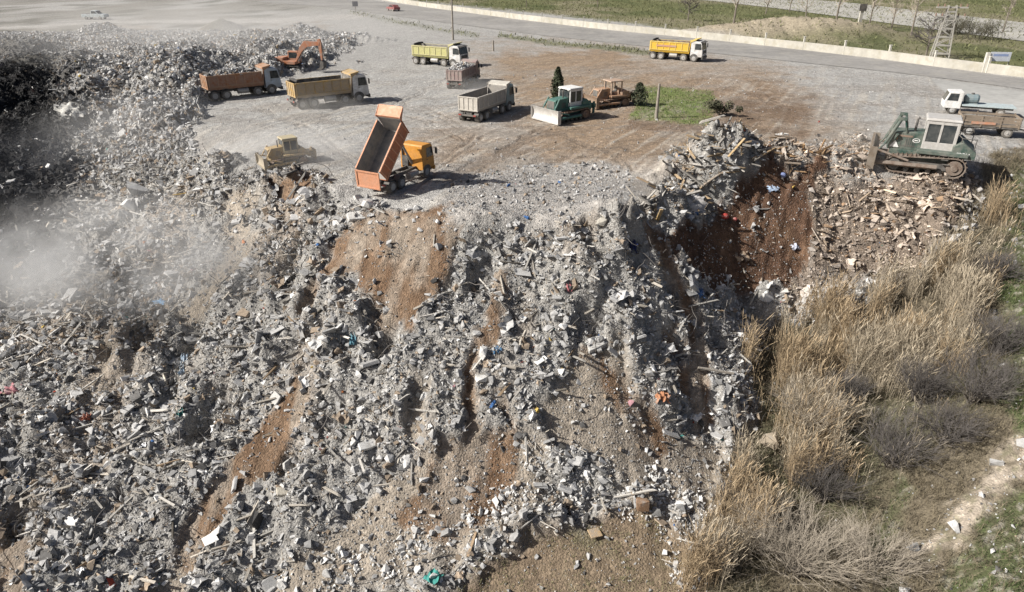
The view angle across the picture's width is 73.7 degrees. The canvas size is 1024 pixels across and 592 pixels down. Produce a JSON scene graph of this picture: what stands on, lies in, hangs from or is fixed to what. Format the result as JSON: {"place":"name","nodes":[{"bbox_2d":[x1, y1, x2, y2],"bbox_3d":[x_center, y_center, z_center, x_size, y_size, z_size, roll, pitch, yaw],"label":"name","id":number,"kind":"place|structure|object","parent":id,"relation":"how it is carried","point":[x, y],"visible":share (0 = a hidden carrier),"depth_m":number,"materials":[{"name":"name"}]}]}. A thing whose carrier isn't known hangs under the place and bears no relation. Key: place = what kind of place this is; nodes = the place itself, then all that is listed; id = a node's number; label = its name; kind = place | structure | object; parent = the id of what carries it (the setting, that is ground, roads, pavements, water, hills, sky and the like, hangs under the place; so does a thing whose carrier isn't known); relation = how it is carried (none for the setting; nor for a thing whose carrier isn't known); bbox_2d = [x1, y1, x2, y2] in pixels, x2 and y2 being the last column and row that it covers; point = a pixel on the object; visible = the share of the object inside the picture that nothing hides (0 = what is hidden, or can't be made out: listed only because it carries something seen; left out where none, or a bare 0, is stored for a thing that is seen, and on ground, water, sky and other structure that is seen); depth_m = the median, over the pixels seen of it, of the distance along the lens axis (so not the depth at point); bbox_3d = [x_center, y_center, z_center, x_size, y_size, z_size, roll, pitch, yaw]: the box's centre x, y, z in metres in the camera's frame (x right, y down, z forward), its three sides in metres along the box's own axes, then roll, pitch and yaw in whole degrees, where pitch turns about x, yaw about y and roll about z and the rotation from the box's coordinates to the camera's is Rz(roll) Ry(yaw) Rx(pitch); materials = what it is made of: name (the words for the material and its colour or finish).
{"place":"outdoors","nodes":[
{"label":"outdoors","id":0,"kind":"place"},
{"bbox_2d":[0,0,1023,591],"bbox_3d":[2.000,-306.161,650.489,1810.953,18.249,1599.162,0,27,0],"label":"ground","id":1,"kind":"structure","parent":0,"point":[382,52],"depth_m":42.44,"materials":[{"name":"soil"}]},
{"bbox_2d":[0,383,18,394],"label":"cloth","id":2,"kind":"object","parent":1,"relation":"on","point":[7,391],"visible":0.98,"depth_m":41.25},
{"bbox_2d":[0,57,109,308],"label":"burnt debris","id":3,"kind":"object","parent":1,"relation":"on","point":[31,227],"visible":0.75,"depth_m":66.96,"materials":[{"name":"concrete"}]},
{"bbox_2d":[53,102,83,120],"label":"plastic sheet","id":4,"kind":"object","parent":3,"relation":"on","point":[61,108],"visible":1,"depth_m":78.07,"materials":[{"name":"plastic"}]},
{"bbox_2d":[48,299,65,311],"bbox_3d":[-31.255,0.700,46.938,1.100,0.339,1.100,9,61,-4],"label":"old tyre","id":5,"kind":"object","parent":1,"relation":"on","point":[52,309],"visible":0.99,"depth_m":46.85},
{"bbox_2d":[79,413,90,420],"bbox_3d":[-24.541,6.942,39.315,0.593,0.384,0.479,0,47,0],"label":"cloth","id":6,"kind":"object","parent":1,"relation":"on","point":[86,417],"visible":1,"depth_m":39.25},
{"bbox_2d":[81,10,108,19],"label":"pickup truck","id":7,"kind":"object","parent":1,"relation":"on","point":[96,13],"visible":1,"depth_m":164.40,"materials":[{"name":"metal"}]},
{"bbox_2d":[120,198,134,211],"bbox_3d":[-31.751,-7.551,56.643,1.194,0.709,0.921,34,21,-24],"label":"concrete block","id":8,"kind":"object","parent":1,"relation":"on","point":[126,203],"depth_m":56.38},
{"bbox_2d":[127,181,150,196],"bbox_3d":[-32.307,-8.975,58.928,1.870,1.213,1.363,7,34,-35],"label":"concrete block","id":9,"kind":"object","parent":1,"relation":"on","point":[132,187],"depth_m":58.40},
{"bbox_2d":[152,298,164,304],"bbox_3d":[-23.742,0.445,46.505,1.422,0.371,1.078,-12,49,-22],"label":"cloth","id":10,"kind":"object","parent":1,"relation":"on","point":[159,301],"visible":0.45,"depth_m":46.48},
{"bbox_2d":[176,407,186,416],"bbox_3d":[-19.032,6.775,39.324,0.593,0.601,0.719,0,47,0],"label":"cloth","id":11,"kind":"object","parent":1,"relation":"on","point":[179,414],"visible":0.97,"depth_m":39.17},
{"bbox_2d":[177,353,188,375],"bbox_3d":[-20.167,4.193,41.886,0.474,0.373,1.558,-2,62,-4],"label":"cloth","id":12,"kind":"object","parent":1,"relation":"on","point":[182,371],"visible":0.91,"depth_m":41.78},
{"bbox_2d":[0,21,368,205],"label":"rubble field","id":13,"kind":"structure","parent":1,"relation":"on","point":[88,44],"depth_m":95.06,"materials":[{"name":"concrete"}]},
{"bbox_2d":[199,63,282,100],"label":"dump truck","id":14,"kind":"object","parent":1,"relation":"on","point":[265,77],"visible":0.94,"depth_m":77.45,"materials":[{"name":"metal"}]},
{"bbox_2d":[204,65,257,81],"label":"rubble load","id":15,"kind":"object","parent":14,"relation":"in","point":[234,69],"visible":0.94,"depth_m":76.67},
{"bbox_2d":[257,219,273,230],"bbox_3d":[-16.930,-4.638,46.961,1.713,0.859,0.200,31,8,22],"label":"concrete slab","id":16,"kind":"object","parent":1,"relation":"on","point":[268,225],"depth_m":46.88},
{"bbox_2d":[269,391,281,404],"bbox_3d":[-13.465,5.811,38.858,0.797,0.683,0.140,21,-7,35],"label":"concrete slab","id":17,"kind":"object","parent":1,"relation":"on","point":[277,399],"depth_m":38.75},
{"bbox_2d":[276,487,287,496],"bbox_3d":[-11.836,10.108,35.404,0.735,0.180,0.570,0,45,-22],"label":"concrete slab","id":18,"kind":"object","parent":1,"relation":"on","point":[280,491],"depth_m":35.25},
{"bbox_2d":[255,134,316,170],"bbox_3d":[-17.598,-11.308,53.323,4.311,2.234,2.278,-17,31,-30],"label":"bulldozer","id":19,"kind":"object","parent":1,"relation":"on","point":[287,146],"visible":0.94,"depth_m":52.77,"materials":[{"name":"metal"}]},
{"bbox_2d":[283,457,293,471],"bbox_3d":[-12.062,9.137,37.051,0.200,0.549,0.845,-25,8,39],"label":"concrete slab","id":20,"kind":"object","parent":1,"relation":"on","point":[286,467],"depth_m":36.84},
{"bbox_2d":[275,39,325,69],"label":"excavator","id":21,"kind":"object","parent":1,"relation":"on","point":[293,59],"visible":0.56,"depth_m":93.66,"materials":[{"name":"metal"}]},
{"bbox_2d":[285,69,370,109],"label":"dump truck","id":22,"kind":"object","parent":1,"relation":"on","point":[351,84],"visible":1,"depth_m":73.12,"materials":[{"name":"metal"}]},
{"bbox_2d":[349,333,356,344],"bbox_3d":[-9.294,2.393,39.925,0.533,0.434,1.198,-5,57,-9],"label":"cloth","id":23,"kind":"object","parent":1,"relation":"on","point":[352,338],"visible":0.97,"depth_m":39.77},
{"bbox_2d":[352,1,357,10],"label":"sign","id":24,"kind":"object","parent":1,"relation":"on","point":[355,3],"visible":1,"depth_m":188.05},
{"bbox_2d":[347,211,365,220],"bbox_3d":[-10.136,-5.231,44.566,1.247,0.200,0.769,-7,53,-13],"label":"concrete slab","id":25,"kind":"object","parent":1,"relation":"on","point":[350,216],"depth_m":44.39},
{"bbox_2d":[353,194,362,204],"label":"concrete slab","id":26,"kind":"object","parent":1,"relation":"on","point":[357,197],"depth_m":45.59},
{"bbox_2d":[358,438,375,451],"bbox_3d":[-7.699,7.957,36.458,1.032,0.160,0.522,-12,54,-33],"label":"concrete slab","id":27,"kind":"object","parent":1,"relation":"on","point":[366,445],"depth_m":36.36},
{"bbox_2d":[361,199,373,208],"bbox_3d":[-9.416,-6.059,44.957,0.734,0.665,1.040,34,28,18],"label":"concrete block","id":28,"kind":"object","parent":1,"relation":"on","point":[367,203],"depth_m":44.56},
{"bbox_2d":[355,104,436,192],"bbox_3d":[-7.997,-10.342,46.811,2.480,5.434,6.570,13,30,25],"label":"dump truck","id":29,"kind":"object","parent":1,"relation":"on","point":[386,144],"visible":1,"depth_m":46.11,"materials":[{"name":"metal"}]},
{"bbox_2d":[411,42,469,66],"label":"dump truck","id":30,"kind":"object","parent":1,"relation":"on","point":[423,53],"visible":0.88,"depth_m":99.32,"materials":[{"name":"metal"}]},
{"bbox_2d":[451,0,453,39],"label":"utility pole","id":31,"kind":"object","parent":1,"relation":"on","point":[452,20],"visible":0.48,"depth_m":127.37,"materials":[{"name":"metal"}]},
{"bbox_2d":[446,59,481,88],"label":"dump truck","id":32,"kind":"object","parent":1,"relation":"on","point":[463,78],"visible":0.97,"depth_m":83.34,"materials":[{"name":"metal"}]},
{"bbox_2d":[448,61,474,70],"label":"rubble load","id":33,"kind":"object","parent":32,"relation":"in","point":[461,65],"visible":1,"depth_m":83.39},
{"bbox_2d":[475,375,487,382],"bbox_3d":[-1.657,4.580,37.623,0.754,0.374,0.463,-9,38,-18],"label":"concrete block","id":34,"kind":"object","parent":1,"relation":"on","point":[481,378],"depth_m":37.47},
{"bbox_2d":[479,346,486,359],"bbox_3d":[-1.619,3.187,38.210,0.436,0.445,0.796,9,46,-4],"label":"concrete block","id":35,"kind":"object","parent":1,"relation":"on","point":[483,352],"depth_m":38.05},
{"bbox_2d":[458,80,516,122],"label":"dump truck","id":36,"kind":"object","parent":1,"relation":"on","point":[479,105],"visible":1,"depth_m":68.22,"materials":[{"name":"metal"}]},
{"bbox_2d":[0,80,982,591],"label":"rubble scrap","id":37,"kind":"object","parent":1,"relation":"on","point":[270,578],"visible":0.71,"depth_m":40.99,"materials":[{"name":"concrete"}]},
{"bbox_2d":[687,194,710,215],"bbox_3d":[12.115,-6.258,47.229,3.556,0.834,1.797,-12,64,-22],"label":"plastic sheet","id":38,"kind":"object","parent":37,"relation":"on","point":[701,205],"visible":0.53,"depth_m":47.34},
{"bbox_2d":[700,167,728,186],"bbox_3d":[14.685,-8.626,48.765,3.200,0.090,0.180,-34,37,-14],"label":"wood plank","id":39,"kind":"object","parent":37,"relation":"on","point":[714,177],"visible":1,"depth_m":48.61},
{"bbox_2d":[728,138,745,156],"bbox_3d":[16.080,-10.635,48.875,1.900,0.090,0.180,-47,42,-9],"label":"wood plank","id":40,"kind":"object","parent":37,"relation":"on","point":[736,147],"visible":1,"depth_m":48.84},
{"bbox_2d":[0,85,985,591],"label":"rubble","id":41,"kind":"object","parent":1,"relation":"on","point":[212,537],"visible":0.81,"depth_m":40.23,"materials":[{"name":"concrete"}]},
{"bbox_2d":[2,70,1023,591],"bbox_3d":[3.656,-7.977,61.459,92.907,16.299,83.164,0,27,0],"label":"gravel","id":42,"kind":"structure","parent":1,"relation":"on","point":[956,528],"depth_m":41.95,"materials":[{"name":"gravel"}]},
{"bbox_2d":[550,66,563,97],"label":"cypress tree","id":43,"kind":"object","parent":1,"relation":"on","point":[558,80],"visible":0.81,"depth_m":75.53,"materials":[{"name":"green plant"}]},
{"bbox_2d":[531,85,595,124],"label":"bulldozer","id":44,"kind":"object","parent":1,"relation":"on","point":[569,103],"visible":0.99,"depth_m":67.09,"materials":[{"name":"metal"}]},
{"bbox_2d":[277,267,882,591],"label":"rubble stones","id":45,"kind":"object","parent":1,"relation":"on","point":[342,553],"visible":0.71,"depth_m":35.69,"materials":[{"name":"stone"}]},
{"bbox_2d":[457,509,723,591],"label":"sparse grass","id":46,"kind":"structure","parent":1,"relation":"on","point":[506,576],"depth_m":33.65,"materials":[{"name":"beige plant"}]},
{"bbox_2d":[587,527,602,537],"bbox_3d":[4.226,12.064,34.782,0.650,0.051,0.550,-6,35,-20],"label":"wooden board","id":47,"kind":"object","parent":1,"relation":"on","point":[593,532],"visible":1,"depth_m":34.75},
{"bbox_2d":[587,341,607,353],"bbox_3d":[4.913,2.787,39.296,1.466,0.300,0.580,-24,54,-21],"label":"concrete slab","id":48,"kind":"object","parent":1,"relation":"on","point":[594,348],"depth_m":39.03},
{"bbox_2d":[595,217,607,225],"bbox_3d":[5.447,-4.498,41.522,0.850,0.592,0.657,0,27,0],"label":"boulder","id":49,"kind":"object","parent":1,"relation":"on","point":[602,221],"visible":0.95,"depth_m":41.27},
{"bbox_2d":[582,78,634,108],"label":"bulldozer","id":50,"kind":"object","parent":1,"relation":"on","point":[604,97],"visible":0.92,"depth_m":73.01,"materials":[{"name":"metal"}]},
{"bbox_2d":[424,63,807,172],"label":"yard weeds","id":51,"kind":"object","parent":1,"relation":"on","point":[614,115],"visible":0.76,"depth_m":69.68,"materials":[{"name":"green plant"}]},
{"bbox_2d":[629,239,637,252],"bbox_3d":[7.181,-3.162,41.562,0.948,0.659,1.198,0,57,0],"label":"cloth","id":52,"kind":"object","parent":1,"relation":"on","point":[633,245],"visible":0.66,"depth_m":41.42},
{"bbox_2d":[629,82,648,105],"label":"conifer tree","id":53,"kind":"object","parent":1,"relation":"on","point":[639,90],"visible":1,"depth_m":73.38,"materials":[{"name":"green plant"}]},
{"bbox_2d":[636,497,649,511],"bbox_3d":[6.788,10.840,35.629,0.694,0.672,0.621,0,27,0],"label":"cardboard box","id":54,"kind":"object","parent":1,"relation":"on","point":[642,504],"visible":1,"depth_m":35.38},
{"bbox_2d":[654,83,660,118],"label":"field post","id":55,"kind":"object","parent":1,"relation":"on","point":[657,103],"visible":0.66,"depth_m":67.75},
{"bbox_2d":[656,209,662,220],"bbox_3d":[9.573,-5.043,44.892,0.220,2.000,0.100,4,56,-3],"label":"wood plank","id":56,"kind":"object","parent":1,"relation":"on","point":[659,214],"visible":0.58,"depth_m":44.41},
{"bbox_2d":[655,391,670,403],"bbox_3d":[8.563,5.654,38.830,0.889,0.794,0.779,0,47,0],"label":"cloth","id":57,"kind":"object","parent":1,"relation":"on","point":[662,395],"visible":1,"depth_m":38.71,"materials":[{"name":"orange fabric"}]},
{"bbox_2d":[631,86,716,125],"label":"crop grass","id":58,"kind":"structure","parent":1,"relation":"on","point":[667,113],"depth_m":73.89,"materials":[{"name":"green plant"}]},
{"bbox_2d":[648,37,707,61],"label":"dump truck","id":59,"kind":"object","parent":1,"relation":"on","point":[695,50],"visible":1,"depth_m":104.14,"materials":[{"name":"metal"}]},
{"bbox_2d":[350,0,1023,65],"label":"field grass","id":60,"kind":"structure","parent":1,"relation":"on","point":[811,16],"depth_m":177.75,"materials":[{"name":"green plant"}]},
{"bbox_2d":[677,0,700,20],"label":"bare tree","id":61,"kind":"object","parent":1,"relation":"on","point":[688,2],"visible":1,"depth_m":162.46,"materials":[{"name":"brown plant"}]},
{"bbox_2d":[697,288,704,297],"bbox_3d":[11.790,-0.260,43.218,0.830,0.539,0.839,0,47,0],"label":"cloth","id":62,"kind":"object","parent":1,"relation":"on","point":[700,294],"visible":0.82,"depth_m":43.07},
{"bbox_2d":[385,0,1023,76],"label":"boundary wall","id":63,"kind":"structure","parent":1,"relation":"on","point":[990,67],"depth_m":119.67,"materials":[{"name":"concrete"}]},
{"bbox_2d":[683,525,740,575],"bbox_3d":[9.897,12.836,34.045,3.173,2.046,2.756,-16,31,-29],"label":"bare shrub","id":64,"kind":"object","parent":1,"relation":"on","point":[712,555],"visible":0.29,"depth_m":34.05,"materials":[{"name":"brown plant"}]},
{"bbox_2d":[698,366,734,374],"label":"wood beam","id":65,"kind":"structure","parent":1,"relation":"on","point":[716,370],"depth_m":40.91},
{"bbox_2d":[704,97,742,114],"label":"field bush","id":66,"kind":"object","parent":1,"relation":"on","point":[716,105],"visible":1,"depth_m":68.75,"materials":[{"name":"green plant"}]},
{"bbox_2d":[721,213,728,218],"bbox_3d":[15.189,-5.696,48.727,0.571,0.450,0.500,0,27,0],"label":"plastic bag","id":67,"kind":"object","parent":1,"relation":"on","point":[726,215],"visible":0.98,"depth_m":48.57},
{"bbox_2d":[700,473,751,517],"bbox_3d":[11.764,10.841,36.865,3.286,1.954,3.429,0,27,0],"label":"bare shrub","id":68,"kind":"object","parent":1,"relation":"on","point":[713,494],"visible":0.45,"depth_m":36.91,"materials":[{"name":"brown plant"}]},
{"bbox_2d":[732,0,738,23],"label":"bare tree","id":69,"kind":"object","parent":1,"relation":"on","point":[735,11],"visible":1,"depth_m":136.39,"materials":[{"name":"brown plant"}]},
{"bbox_2d":[735,251,753,264],"bbox_3d":[16.294,-2.786,48.710,1.778,0.923,1.198,-5,47,-9],"label":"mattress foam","id":70,"kind":"object","parent":1,"relation":"on","point":[744,255],"visible":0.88,"depth_m":48.45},
{"bbox_2d":[709,480,804,565],"bbox_3d":[12.457,11.845,34.746,4.765,2.921,5.509,10,28,19],"label":"bare shrub","id":71,"kind":"object","parent":1,"relation":"on","point":[757,542],"visible":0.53,"depth_m":34.55,"materials":[{"name":"brown plant"}]},
{"bbox_2d":[762,292,773,302],"bbox_3d":[18.015,0.090,48.003,0.878,0.729,0.200,-15,0,-27],"label":"concrete slab","id":72,"kind":"object","parent":1,"relation":"on","point":[768,298],"depth_m":47.87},
{"bbox_2d":[760,432,778,449],"bbox_3d":[15.102,8.517,40.126,1.082,0.760,0.858,0,27,0],"label":"boulder","id":73,"kind":"object","parent":1,"relation":"on","point":[767,440],"visible":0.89,"depth_m":39.91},
{"bbox_2d":[767,185,778,191],"bbox_3d":[19.237,-7.974,50.310,1.067,0.232,0.719,-7,63,-13],"label":"plastic sheet","id":74,"kind":"object","parent":1,"relation":"on","point":[772,188],"visible":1,"depth_m":50.24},
{"bbox_2d":[790,243,800,250],"bbox_3d":[20.381,-3.588,49.368,0.830,0.579,0.599,-15,30,-27],"label":"plastic bag","id":75,"kind":"object","parent":1,"relation":"on","point":[794,246],"visible":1,"depth_m":49.25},
{"bbox_2d":[797,0,815,16],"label":"bare tree","id":76,"kind":"object","parent":1,"relation":"on","point":[806,6],"visible":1,"depth_m":166.85,"materials":[{"name":"brown plant"}]},
{"bbox_2d":[728,484,900,591],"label":"bare shrub","id":77,"kind":"object","parent":1,"relation":"on","point":[800,568],"visible":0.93,"depth_m":33.44,"materials":[{"name":"grey plant"}]},
{"bbox_2d":[766,361,879,441],"bbox_3d":[17.850,5.932,40.260,6.423,4.295,6.605,0,27,0],"label":"bare shrub","id":78,"kind":"object","parent":1,"relation":"on","point":[808,396],"visible":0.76,"depth_m":40.06,"materials":[{"name":"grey plant"}]},
{"bbox_2d":[772,439,881,508],"bbox_3d":[17.276,9.540,37.158,5.985,3.566,5.022,0,27,0],"label":"bare shrub","id":79,"kind":"object","parent":1,"relation":"on","point":[826,486],"visible":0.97,"depth_m":36.95,"materials":[{"name":"grey plant"}]},
{"bbox_2d":[836,0,847,18],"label":"bare tree","id":80,"kind":"object","parent":1,"relation":"on","point":[840,2],"visible":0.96,"depth_m":139.03,"materials":[{"name":"brown plant"}]},
{"bbox_2d":[669,169,1023,591],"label":"dry reeds","id":81,"kind":"object","parent":1,"relation":"on","point":[868,346],"visible":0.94,"depth_m":42.11,"materials":[{"name":"beige plant"}]},
{"bbox_2d":[824,364,876,405],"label":"bare shrub","id":82,"kind":"object","parent":1,"relation":"on","point":[854,383],"visible":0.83,"depth_m":41.25,"materials":[{"name":"grey plant"}]},
{"bbox_2d":[858,4,867,21],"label":"signpost","id":83,"kind":"object","parent":1,"relation":"on","point":[862,8],"visible":0.82,"depth_m":133.28,"materials":[{"name":"metal"}]},
{"bbox_2d":[710,146,1023,591],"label":"dry grass","id":84,"kind":"structure","parent":1,"relation":"on","point":[1016,155],"depth_m":37.08,"materials":[{"name":"beige plant"}]},
{"bbox_2d":[869,0,882,22],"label":"bare tree","id":85,"kind":"object","parent":1,"relation":"on","point":[874,4],"visible":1,"depth_m":146.57,"materials":[{"name":"brown plant"}]},
{"bbox_2d":[821,490,941,591],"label":"bare shrub","id":86,"kind":"object","parent":1,"relation":"on","point":[872,565],"visible":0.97,"depth_m":32.77,"materials":[{"name":"grey plant"}]},
{"bbox_2d":[887,0,905,28],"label":"bare tree","id":87,"kind":"object","parent":1,"relation":"on","point":[894,12],"visible":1,"depth_m":142.70,"materials":[{"name":"brown plant"}]},
{"bbox_2d":[844,399,955,482],"bbox_3d":[21.257,7.892,37.238,6.296,3.803,6.148,-5,27,-10],"label":"bare shrub","id":88,"kind":"object","parent":1,"relation":"on","point":[887,463],"visible":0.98,"depth_m":37.48,"materials":[{"name":"grey plant"}]},
{"bbox_2d":[904,0,929,34],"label":"bare tree","id":89,"kind":"object","parent":1,"relation":"on","point":[916,6],"visible":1,"depth_m":130.98,"materials":[{"name":"brown plant"}]},
{"bbox_2d":[865,112,977,179],"bbox_3d":[30.987,-11.545,51.542,6.845,4.172,5.016,13,30,25],"label":"bulldozer","id":90,"kind":"object","parent":1,"relation":"on","point":[938,143],"visible":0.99,"depth_m":50.54,"materials":[{"name":"metal"}]},
{"bbox_2d":[892,349,964,407],"bbox_3d":[23.866,4.737,39.472,4.077,3.512,4.632,16,31,28],"label":"bare shrub","id":91,"kind":"object","parent":1,"relation":"on","point":[927,384],"visible":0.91,"depth_m":39.50,"materials":[{"name":"grey plant"}]},
{"bbox_2d":[909,8,956,55],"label":"bare tree","id":92,"kind":"object","parent":1,"relation":"on","point":[928,34],"visible":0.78,"depth_m":107.55,"materials":[{"name":"brown plant"}]},
{"bbox_2d":[868,163,1023,590],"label":"green grass","id":93,"kind":"structure","parent":1,"relation":"on","point":[1017,585],"depth_m":32.49,"materials":[{"name":"green plant"}]},
{"bbox_2d":[929,4,968,57],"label":"lattice pylon","id":94,"kind":"object","parent":1,"relation":"on","point":[954,17],"visible":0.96,"depth_m":104.40,"materials":[{"name":"metal"}]},
{"bbox_2d":[932,16,973,34],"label":"thicket","id":95,"kind":"object","parent":1,"relation":"on","point":[949,25],"visible":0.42,"depth_m":137.38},
{"bbox_2d":[898,388,1008,457],"bbox_3d":[23.684,6.697,36.881,5.226,2.980,4.843,-12,29,-22],"label":"bare shrub","id":96,"kind":"object","parent":1,"relation":"on","point":[949,419],"visible":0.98,"depth_m":36.77,"materials":[{"name":"grey plant"}]},
{"bbox_2d":[924,334,1023,408],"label":"bare shrub","id":97,"kind":"object","parent":1,"relation":"on","point":[976,391],"visible":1,"depth_m":37.57,"materials":[{"name":"grey plant"}]},
{"bbox_2d":[931,79,1023,116],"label":"apron","id":98,"kind":"object","parent":1,"relation":"on","point":[993,94],"visible":0.66,"depth_m":80.71,"materials":[{"name":"concrete"}]},
{"bbox_2d":[941,89,1016,116],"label":"flatbed truck","id":99,"kind":"object","parent":1,"relation":"on","point":[952,102],"visible":0.84,"depth_m":69.72,"materials":[{"name":"metal"}]},
{"bbox_2d":[963,93,979,103],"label":"water tank","id":100,"kind":"object","parent":99,"relation":"on","point":[973,98],"visible":1,"depth_m":69.69,"materials":[{"name":"metal"}]},
{"bbox_2d":[945,15,1016,40],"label":"thicket","id":101,"kind":"object","parent":1,"relation":"on","point":[986,31],"visible":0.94,"depth_m":128.62,"materials":[{"name":"plant"}]},
{"bbox_2d":[958,110,1023,137],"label":"stake wagon","id":102,"kind":"object","parent":1,"relation":"on","point":[1005,127],"visible":0.92,"depth_m":61.35,"materials":[{"name":"metal"}]},
{"bbox_2d":[960,245,1023,284],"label":"bare shrub","id":103,"kind":"object","parent":1,"relation":"on","point":[1003,260],"visible":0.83,"depth_m":44.04,"materials":[{"name":"grey plant"}]},
{"bbox_2d":[962,303,1023,358],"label":"bare shrub","id":104,"kind":"object","parent":1,"relation":"on","point":[1004,336],"visible":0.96,"depth_m":39.50,"materials":[{"name":"grey plant"}]},
{"bbox_2d":[982,52,1011,71],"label":"roadside sign","id":105,"kind":"object","parent":1,"relation":"on","point":[1001,56],"visible":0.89,"depth_m":93.69,"materials":[{"name":"metal"}]},
{"bbox_2d":[1001,0,1015,31],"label":"bare tree","id":106,"kind":"object","parent":1,"relation":"on","point":[1011,7],"visible":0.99,"depth_m":139.24,"materials":[{"name":"brown plant"}]},
{"bbox_2d":[258,0,1023,88],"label":"road","id":107,"kind":"structure","parent":0,"point":[595,34],"depth_m":129.43,"materials":[{"name":"asphalt"}]},
{"bbox_2d":[386,4,399,10],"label":"red car","id":108,"kind":"object","parent":107,"relation":"on","point":[393,7],"visible":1,"depth_m":189.99,"materials":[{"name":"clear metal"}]},
{"bbox_2d":[708,0,1023,40],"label":"back road","id":109,"kind":"structure","parent":0,"point":[851,11],"depth_m":179.68,"materials":[{"name":"asphalt"}]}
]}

